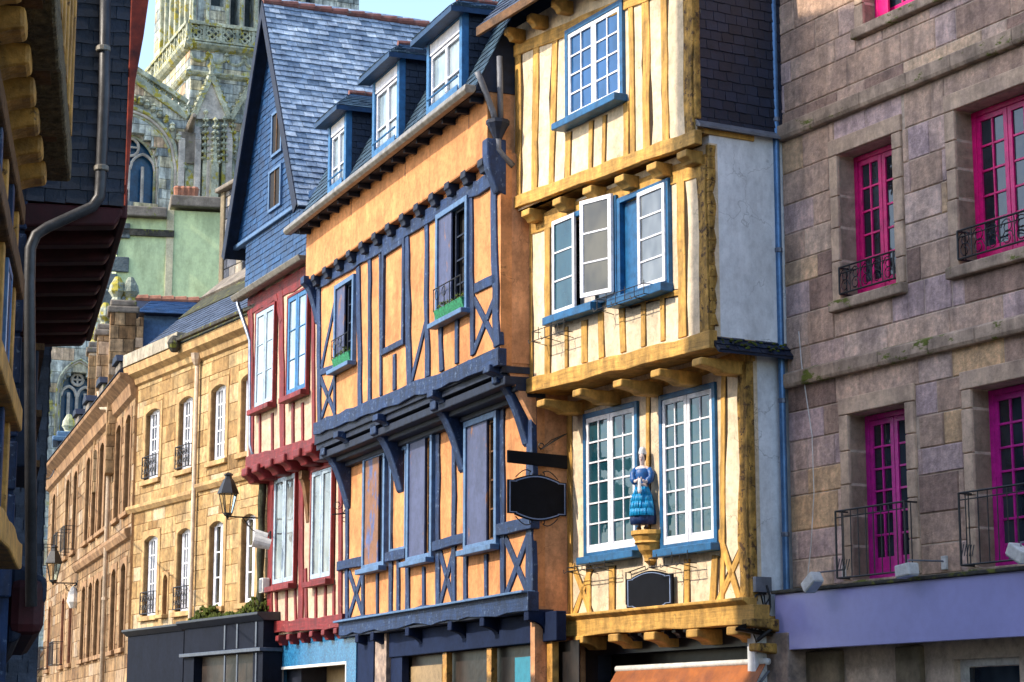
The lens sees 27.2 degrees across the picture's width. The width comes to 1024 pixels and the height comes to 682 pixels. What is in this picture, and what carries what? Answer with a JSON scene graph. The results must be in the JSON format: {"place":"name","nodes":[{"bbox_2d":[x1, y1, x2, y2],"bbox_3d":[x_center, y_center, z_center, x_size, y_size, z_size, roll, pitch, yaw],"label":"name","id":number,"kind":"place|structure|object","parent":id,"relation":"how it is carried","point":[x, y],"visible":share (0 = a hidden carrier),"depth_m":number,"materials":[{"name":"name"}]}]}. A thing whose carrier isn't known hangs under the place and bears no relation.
{"place":"outdoors","nodes":[
{"label":"outdoors","id":0,"kind":"place"},
{"bbox_2d":[37,650,42,681],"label":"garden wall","id":1,"kind":"structure","parent":0,"point":[39,677],"depth_m":96.83,"materials":[{"name":"stone"}]},
{"bbox_2d":[37,604,44,674],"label":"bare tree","id":2,"kind":"object","parent":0,"point":[41,655],"depth_m":89.10,"materials":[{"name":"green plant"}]},
{"bbox_2d":[38,0,358,649],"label":"cathedral","id":3,"kind":"structure","parent":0,"point":[191,85],"depth_m":124.37,"materials":[{"name":"grey stone"}]},
{"bbox_2d":[60,374,87,430],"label":"window glass","id":4,"kind":"structure","parent":3,"relation":"in","point":[67,382],"depth_m":119.48,"materials":[{"name":"blue glass"}]},
{"bbox_2d":[129,140,152,203],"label":"window glass","id":5,"kind":"structure","parent":3,"relation":"in","point":[135,173],"depth_m":123.39,"materials":[{"name":"blue glass"}]},
{"bbox_2d":[138,0,455,69],"label":"sky","id":6,"kind":"structure","parent":0,"point":[417,9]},
{"label":"ground","id":7,"kind":"structure","parent":0,"visible":0},
{"bbox_2d":[5,347,51,681],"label":"slate house","id":8,"kind":"structure","parent":7,"relation":"on","point":[21,668],"depth_m":28.21,"materials":[{"name":"grey paint"}]},
{"bbox_2d":[0,0,76,568],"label":"timbered house","id":9,"kind":"structure","parent":7,"relation":"on","point":[37,50],"depth_m":17.19,"materials":[{"name":"paint"}]},
{"bbox_2d":[2,257,12,361],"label":"window","id":10,"kind":"structure","parent":9,"relation":"in","point":[8,271],"depth_m":17.56,"materials":[{"name":"blue wood"}]},
{"bbox_2d":[0,0,148,681],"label":"slate house","id":11,"kind":"structure","parent":7,"relation":"on","point":[75,260],"depth_m":21.49,"materials":[{"name":"blue paint"}]},
{"bbox_2d":[24,0,110,606],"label":"drainpipe","id":12,"kind":"object","parent":11,"relation":"attached to","point":[101,166],"visible":0.98,"depth_m":20.80,"materials":[{"name":"metal"}]},
{"bbox_2d":[37,355,138,681],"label":"stone house","id":13,"kind":"structure","parent":7,"relation":"on","point":[72,636],"depth_m":65.20,"materials":[{"name":"beige stone"}]},
{"bbox_2d":[37,647,48,669],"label":"window","id":14,"kind":"structure","parent":13,"relation":"in","point":[39,649],"depth_m":76.27,"materials":[{"name":"metal"}]},
{"bbox_2d":[43,544,52,568],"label":"window","id":15,"kind":"structure","parent":13,"relation":"in","point":[47,547],"depth_m":76.82,"materials":[{"name":"metal"}]},
{"bbox_2d":[48,641,62,665],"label":"window","id":16,"kind":"structure","parent":13,"relation":"in","point":[50,658],"depth_m":72.03,"materials":[{"name":"metal"}]},
{"bbox_2d":[53,532,67,556],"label":"balcony railing","id":17,"kind":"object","parent":13,"relation":"in","point":[55,535],"depth_m":72.67,"materials":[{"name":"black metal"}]},
{"bbox_2d":[45,545,77,590],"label":"street lamp","id":18,"kind":"object","parent":13,"relation":"attached to","point":[53,562],"visible":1,"depth_m":68.68,"materials":[{"name":"metal"}]},
{"bbox_2d":[52,414,74,446],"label":"chimney","id":19,"kind":"object","parent":13,"relation":"on","point":[68,424],"visible":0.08,"depth_m":80.46,"materials":[{"name":"blue stone"}]},
{"bbox_2d":[60,525,75,552],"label":"balcony railing","id":20,"kind":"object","parent":13,"relation":"in","point":[62,531],"depth_m":70.33,"materials":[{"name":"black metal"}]},
{"bbox_2d":[67,584,76,607],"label":"wall floodlight","id":21,"kind":"object","parent":13,"relation":"attached to","point":[72,598],"depth_m":68.69,"materials":[{"name":"white metal"}]},
{"bbox_2d":[86,322,98,394],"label":"chimney","id":22,"kind":"object","parent":13,"relation":"on","point":[91,351],"visible":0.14,"depth_m":72.60,"materials":[{"name":"stone"}]},
{"bbox_2d":[92,302,109,493],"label":"chimney","id":23,"kind":"object","parent":13,"relation":"on","point":[101,334],"visible":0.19,"depth_m":66.54,"materials":[{"name":"stone"}]},
{"bbox_2d":[97,391,110,681],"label":"drainpipe","id":24,"kind":"object","parent":13,"relation":"attached to","point":[104,582],"visible":0.74,"depth_m":60.90,"materials":[{"name":"metal"}]},
{"bbox_2d":[104,276,139,475],"bbox_3d":[-11.439,1.002,61.861,0.930,5.866,0.930,2,-11,-12],"label":"chimney","id":25,"kind":"object","parent":13,"relation":"on","point":[122,315],"visible":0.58,"depth_m":61.70,"materials":[{"name":"stone"}]},
{"bbox_2d":[101,195,220,305],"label":"rendered house","id":26,"kind":"structure","parent":7,"relation":"on","point":[173,249],"depth_m":75.78,"materials":[{"name":"paint"}]},
{"bbox_2d":[173,186,198,195],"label":"chimney pots","id":27,"kind":"object","parent":26,"relation":"on","point":[187,190],"visible":0.59,"depth_m":76.81,"materials":[{"name":"ceramic"}]},
{"bbox_2d":[135,294,200,349],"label":"outbuilding","id":28,"kind":"structure","parent":7,"relation":"on","point":[159,314],"depth_m":65.76,"materials":[{"name":"blue stone"}]},
{"bbox_2d":[122,267,310,681],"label":"stone house","id":29,"kind":"structure","parent":7,"relation":"on","point":[225,633],"depth_m":53.07,"materials":[{"name":"beige stone"}]},
{"bbox_2d":[139,536,157,615],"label":"window","id":30,"kind":"structure","parent":29,"relation":"in","point":[153,543],"depth_m":55.71,"materials":[{"name":"white paint"}]},
{"bbox_2d":[141,409,159,479],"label":"window","id":31,"kind":"structure","parent":29,"relation":"in","point":[155,417],"depth_m":56.48,"materials":[{"name":"white paint"}]},
{"bbox_2d":[172,529,189,610],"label":"window","id":32,"kind":"structure","parent":29,"relation":"in","point":[184,593],"depth_m":53.70,"materials":[{"name":"white paint"}]},
{"bbox_2d":[174,397,192,469],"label":"window","id":33,"kind":"structure","parent":29,"relation":"in","point":[188,405],"depth_m":54.44,"materials":[{"name":"white paint"}]},
{"bbox_2d":[188,352,200,618],"bbox_3d":[-8.010,4.644,52.925,0.296,8.800,0.296,1,-11,-7],"label":"drainpipe","id":34,"kind":"object","parent":29,"relation":"attached to","point":[195,359],"visible":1,"depth_m":53.10,"materials":[{"name":"metal"}]},
{"bbox_2d":[213,522,222,605],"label":"window","id":35,"kind":"structure","parent":29,"relation":"in","point":[218,536],"depth_m":51.92,"materials":[{"name":"white paint"}]},
{"bbox_2d":[215,385,225,459],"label":"window","id":36,"kind":"structure","parent":29,"relation":"in","point":[221,393],"depth_m":52.63,"materials":[{"name":"white paint"}]},
{"bbox_2d":[202,653,252,681],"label":"shop window","id":37,"kind":"structure","parent":29,"relation":"in","point":[212,667],"depth_m":49.65,"materials":[{"name":"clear glass"}]},
{"bbox_2d":[215,179,245,282],"bbox_3d":[-7.247,-2.441,59.795,1.900,4.990,1.750,6,-12,-29],"label":"chimney","id":38,"kind":"object","parent":29,"relation":"on","point":[228,267],"visible":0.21,"depth_m":59.91,"materials":[{"name":"paint"}]},
{"bbox_2d":[217,472,257,531],"bbox_3d":[-6.326,3.812,49.305,1.084,1.470,0.510,6,-12,-29],"label":"street lamp","id":39,"kind":"object","parent":29,"relation":"attached to","point":[227,492],"visible":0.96,"depth_m":49.08,"materials":[{"name":"metal"}]},
{"bbox_2d":[245,380,247,450],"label":"window","id":40,"kind":"structure","parent":29,"relation":"in","point":[247,380],"depth_m":51.15,"materials":[{"name":"white paint"}]},
{"bbox_2d":[245,515,255,602],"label":"window","id":41,"kind":"structure","parent":29,"relation":"in","point":[250,551],"depth_m":50.20,"materials":[{"name":"white paint"}]},
{"bbox_2d":[221,0,430,681],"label":"timbered house","id":42,"kind":"structure","parent":7,"relation":"on","point":[312,63],"depth_m":48.16,"materials":[{"name":"blue paint"}]},
{"bbox_2d":[236,302,265,611],"bbox_3d":[-6.125,4.658,49.225,0.493,11.872,1.232,7,-13,-33],"label":"drainpipe","id":43,"kind":"object","parent":42,"relation":"attached to","point":[260,556],"visible":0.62,"depth_m":49.12,"materials":[{"name":"metal"}]},
{"bbox_2d":[252,529,271,549],"bbox_3d":[-5.749,4.563,48.215,0.445,0.484,1.396,2,-11,-11],"label":"floodlight","id":44,"kind":"object","parent":42,"relation":"attached to","point":[261,540],"depth_m":47.58,"materials":[{"name":"white metal"}]},
{"bbox_2d":[246,301,277,415],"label":"window","id":45,"kind":"structure","parent":42,"relation":"in","point":[265,342],"depth_m":48.58,"materials":[{"name":"white paint"}]},
{"bbox_2d":[259,578,269,592],"bbox_3d":[-5.686,5.610,48.504,0.190,0.340,0.260,5,-12,-24],"label":"junction box","id":46,"kind":"object","parent":42,"relation":"attached to","point":[264,583],"visible":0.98,"depth_m":48.40,"materials":[{"name":"white plastic"}]},
{"bbox_2d":[267,163,282,213],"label":"gable window","id":47,"kind":"structure","parent":42,"relation":"in","point":[275,177],"depth_m":48.73,"materials":[{"name":"blue wood"}]},
{"bbox_2d":[270,111,282,158],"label":"gable window","id":48,"kind":"structure","parent":42,"relation":"in","point":[276,145],"depth_m":49.07,"materials":[{"name":"blue wood"}]},
{"bbox_2d":[264,472,297,592],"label":"window","id":49,"kind":"structure","parent":42,"relation":"in","point":[285,489],"depth_m":47.67,"materials":[{"name":"white paint"}]},
{"bbox_2d":[278,287,310,403],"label":"window","id":50,"kind":"structure","parent":42,"relation":"in","point":[298,303],"depth_m":46.50,"materials":[{"name":"blue glass"}]},
{"bbox_2d":[302,464,334,587],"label":"window","id":51,"kind":"structure","parent":42,"relation":"in","point":[322,479],"depth_m":45.41,"materials":[{"name":"white paint"}]},
{"bbox_2d":[327,665,344,681],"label":"shop window","id":52,"kind":"structure","parent":42,"relation":"in","point":[334,673],"depth_m":46.76,"materials":[{"name":"beige glass"}]},
{"bbox_2d":[283,0,579,681],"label":"timbered house","id":53,"kind":"structure","parent":7,"relation":"on","point":[422,425],"depth_m":38.50,"materials":[{"name":"orange paint"}]},
{"bbox_2d":[332,502,344,521],"bbox_3d":[-3.416,3.432,44.334,0.750,0.756,0.040,4,-11,-22],"label":"sign arm","id":54,"kind":"object","parent":53,"relation":"attached to","point":[339,513],"visible":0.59,"depth_m":44.23},
{"bbox_2d":[331,331,350,366],"bbox_3d":[-3.441,0.192,42.932,0.249,0.591,1.161,4,-11,-22],"label":"flower box","id":55,"kind":"object","parent":53,"relation":"attached to","point":[342,357],"visible":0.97,"depth_m":42.86,"materials":[{"name":"metal"}]},
{"bbox_2d":[326,273,356,375],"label":"window","id":56,"kind":"structure","parent":53,"relation":"in","point":[344,311],"depth_m":43.17,"materials":[{"name":"blue wood"}]},
{"bbox_2d":[355,453,388,574],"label":"window","id":57,"kind":"structure","parent":53,"relation":"in","point":[375,488],"depth_m":42.32,"materials":[{"name":"blue wood"}]},
{"bbox_2d":[399,434,435,567],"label":"window","id":58,"kind":"structure","parent":53,"relation":"in","point":[420,453],"depth_m":39.82,"materials":[{"name":"blue wood"}]},
{"bbox_2d":[433,274,463,319],"bbox_3d":[-1.081,-0.741,37.178,0.249,0.592,1.424,4,-11,-22],"label":"flower box","id":59,"kind":"object","parent":53,"relation":"attached to","point":[457,302],"visible":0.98,"depth_m":37.11,"materials":[{"name":"metal"}]},
{"bbox_2d":[427,195,469,329],"bbox_3d":[-1.031,-1.372,37.305,0.370,2.101,1.724,4,-11,-22],"label":"window","id":60,"kind":"structure","parent":53,"relation":"in","point":[452,223],"depth_m":37.45,"materials":[{"name":"blue wood"}]},
{"bbox_2d":[456,410,499,556],"bbox_3d":[-0.508,2.507,36.924,0.390,2.403,1.670,4,-11,-22],"label":"window","id":61,"kind":"structure","parent":53,"relation":"in","point":[481,477],"depth_m":36.91,"materials":[{"name":"blue wood"}]},
{"bbox_2d":[474,56,514,167],"bbox_3d":[-0.279,-3.878,35.679,0.712,1.955,0.380,9,-14,-39],"label":"drainpipe","id":62,"kind":"object","parent":53,"relation":"attached to","point":[498,125],"visible":1,"depth_m":35.64,"materials":[{"name":"grey metal"}]},
{"bbox_2d":[409,640,579,681],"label":"shop window","id":63,"kind":"structure","parent":53,"relation":"in","point":[467,666],"depth_m":36.75,"materials":[{"name":"grey glass"}]},
{"bbox_2d":[476,0,810,681],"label":"timbered house","id":64,"kind":"structure","parent":7,"relation":"on","point":[645,134],"depth_m":32.04,"materials":[{"name":"beige paint"}]},
{"bbox_2d":[507,433,567,525],"bbox_3d":[0.449,2.267,34.785,1.200,1.658,0.157,6,-12,-28],"label":"hanging sign","id":65,"kind":"object","parent":64,"relation":"attached to","point":[540,497],"visible":1,"depth_m":34.71,"materials":[{"name":"metal"}]},
{"bbox_2d":[528,321,573,345],"bbox_3d":[0.677,-0.136,34.195,0.338,0.266,1.127,6,-12,-28],"label":"window box holder","id":66,"kind":"object","parent":64,"relation":"attached to","point":[541,338],"depth_m":34.19,"materials":[{"name":"metal"}]},
{"bbox_2d":[542,193,617,326],"bbox_3d":[1.102,-1.271,33.775,0.422,1.783,2.065,6,-12,-28],"label":"window","id":67,"kind":"structure","parent":64,"relation":"in","point":[584,250],"depth_m":33.39,"materials":[{"name":"teal paint"}]},
{"bbox_2d":[563,560,613,575],"bbox_3d":[1.276,3.634,33.863,0.338,0.167,1.264,6,-12,-28],"label":"window box holder","id":68,"kind":"object","parent":64,"relation":"attached to","point":[589,564],"depth_m":33.80,"materials":[{"name":"metal"}]},
{"bbox_2d":[551,0,627,131],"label":"window","id":69,"kind":"structure","parent":64,"relation":"in","point":[595,66],"depth_m":33.55,"materials":[{"name":"teal paint"}]},
{"bbox_2d":[576,401,640,564],"bbox_3d":[1.541,2.288,33.820,0.210,2.478,1.726,6,-12,-28],"label":"window","id":70,"kind":"structure","parent":64,"relation":"in","point":[611,443],"depth_m":33.87,"materials":[{"name":"teal paint"}]},
{"bbox_2d":[593,280,650,314],"bbox_3d":[1.744,-0.658,32.302,0.338,0.267,1.448,6,-12,-28],"label":"window box holder","id":71,"kind":"object","parent":64,"relation":"attached to","point":[600,309],"depth_m":32.20,"materials":[{"name":"metal"}]},
{"bbox_2d":[607,178,672,308],"bbox_3d":[1.984,-1.471,32.246,0.350,1.757,1.553,6,-12,-28],"label":"window","id":72,"kind":"structure","parent":64,"relation":"in","point":[644,224],"depth_m":32.11,"materials":[{"name":"teal paint"}]},
{"bbox_2d":[631,529,660,564],"bbox_3d":[2.022,3.185,32.569,0.323,0.524,0.680,6,-12,-28],"label":"statue bracket","id":73,"kind":"object","parent":64,"relation":"attached to","point":[647,542],"visible":0.96,"depth_m":32.45,"materials":[{"name":"yellow paint"}]},
{"bbox_2d":[629,447,656,529],"bbox_3d":[2.018,2.277,32.725,0.418,1.295,0.359,-4,-11,19],"label":"statue","id":74,"kind":"object","parent":73,"relation":"on","point":[642,508],"visible":1,"depth_m":32.60,"materials":[{"name":"blue ceramic"}]},
{"bbox_2d":[625,566,673,607],"bbox_3d":[2.131,3.801,32.488,0.100,0.716,1.331,6,-12,-28],"label":"wall plaque","id":75,"kind":"object","parent":64,"relation":"attached to","point":[649,588],"depth_m":32.45,"materials":[{"name":"metal"}]},
{"bbox_2d":[645,550,696,571],"bbox_3d":[2.436,3.307,31.761,0.338,0.247,1.147,6,-12,-28],"label":"window box holder","id":76,"kind":"object","parent":64,"relation":"attached to","point":[656,558],"depth_m":31.67,"materials":[{"name":"metal"}]},
{"bbox_2d":[612,647,747,677],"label":"shop window","id":77,"kind":"structure","parent":64,"relation":"in","point":[738,653],"depth_m":32.69,"materials":[{"name":"black glass"}]},
{"bbox_2d":[652,382,719,557],"bbox_3d":[2.614,1.959,31.872,0.210,2.513,1.597,6,-12,-28],"label":"window","id":78,"kind":"structure","parent":64,"relation":"in","point":[687,418],"depth_m":31.87,"materials":[{"name":"teal paint"}]},
{"bbox_2d":[611,658,770,681],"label":"awning","id":79,"kind":"object","parent":64,"relation":"attached to","point":[723,671],"visible":1,"depth_m":31.38,"materials":[{"name":"orange fabric"}]},
{"bbox_2d":[735,576,772,642],"bbox_3d":[3.727,3.835,30.158,1.321,0.935,0.254,6,-12,-28],"label":"junction box","id":80,"kind":"object","parent":64,"relation":"attached to","point":[762,586],"visible":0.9,"depth_m":30.13,"materials":[{"name":"metal"}]},
{"bbox_2d":[771,0,789,589],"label":"drainpipe","id":81,"kind":"object","parent":64,"relation":"attached to","point":[785,535],"visible":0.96,"depth_m":31.02,"materials":[{"name":"metal"}]},
{"bbox_2d":[771,0,1023,681],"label":"stone house","id":82,"kind":"structure","parent":7,"relation":"on","point":[900,131],"depth_m":28.65,"materials":[{"name":"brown stone"}]},
{"bbox_2d":[798,331,813,574],"bbox_3d":[4.230,1.611,30.289,0.014,3.603,0.277,6,-12,-28],"label":"wall cable","id":83,"kind":"object","parent":82,"relation":"attached to","point":[812,458],"depth_m":30.16,"materials":[{"name":"light grey plastic"}]},
{"bbox_2d":[801,569,845,592],"bbox_3d":[4.354,3.273,29.122,0.724,0.410,0.314,6,-12,-28],"label":"floodlight","id":84,"kind":"object","parent":82,"relation":"attached to","point":[812,582],"visible":0.8,"depth_m":28.92,"materials":[{"name":"white metal"}]},
{"bbox_2d":[838,144,895,295],"bbox_3d":[5.103,-1.707,29.699,0.414,2.112,1.240,6,-12,-28],"label":"window","id":85,"kind":"structure","parent":82,"relation":"in","point":[873,180],"depth_m":29.93,"materials":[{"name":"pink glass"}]},
{"bbox_2d":[834,409,919,579],"bbox_3d":[5.091,2.064,28.807,0.614,2.305,1.515,6,-12,-28],"label":"window","id":86,"kind":"structure","parent":82,"relation":"in","point":[885,441],"depth_m":29.14,"materials":[{"name":"paint"}]},
{"bbox_2d":[875,0,912,17],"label":"window","id":87,"kind":"structure","parent":82,"relation":"in","point":[882,7],"depth_m":30.04,"materials":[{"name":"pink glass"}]},
{"bbox_2d":[894,556,947,578],"bbox_3d":[5.320,2.938,27.470,0.654,0.300,0.318,6,-12,-28],"label":"floodlight","id":88,"kind":"object","parent":82,"relation":"attached to","point":[907,570],"visible":1,"depth_m":27.33,"materials":[{"name":"white metal"}]},
{"bbox_2d":[956,94,1023,261],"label":"window","id":89,"kind":"structure","parent":82,"relation":"in","point":[998,129],"depth_m":27.70,"materials":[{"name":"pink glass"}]},
{"bbox_2d":[957,384,1023,566],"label":"window","id":90,"kind":"structure","parent":82,"relation":"in","point":[1006,405],"depth_m":27.05,"materials":[{"name":"paint"}]},
{"bbox_2d":[1005,541,1023,563],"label":"floodlight","id":91,"kind":"object","parent":82,"relation":"attached to","point":[1015,552],"visible":1,"depth_m":25.40,"materials":[{"name":"white metal"}]}
]}

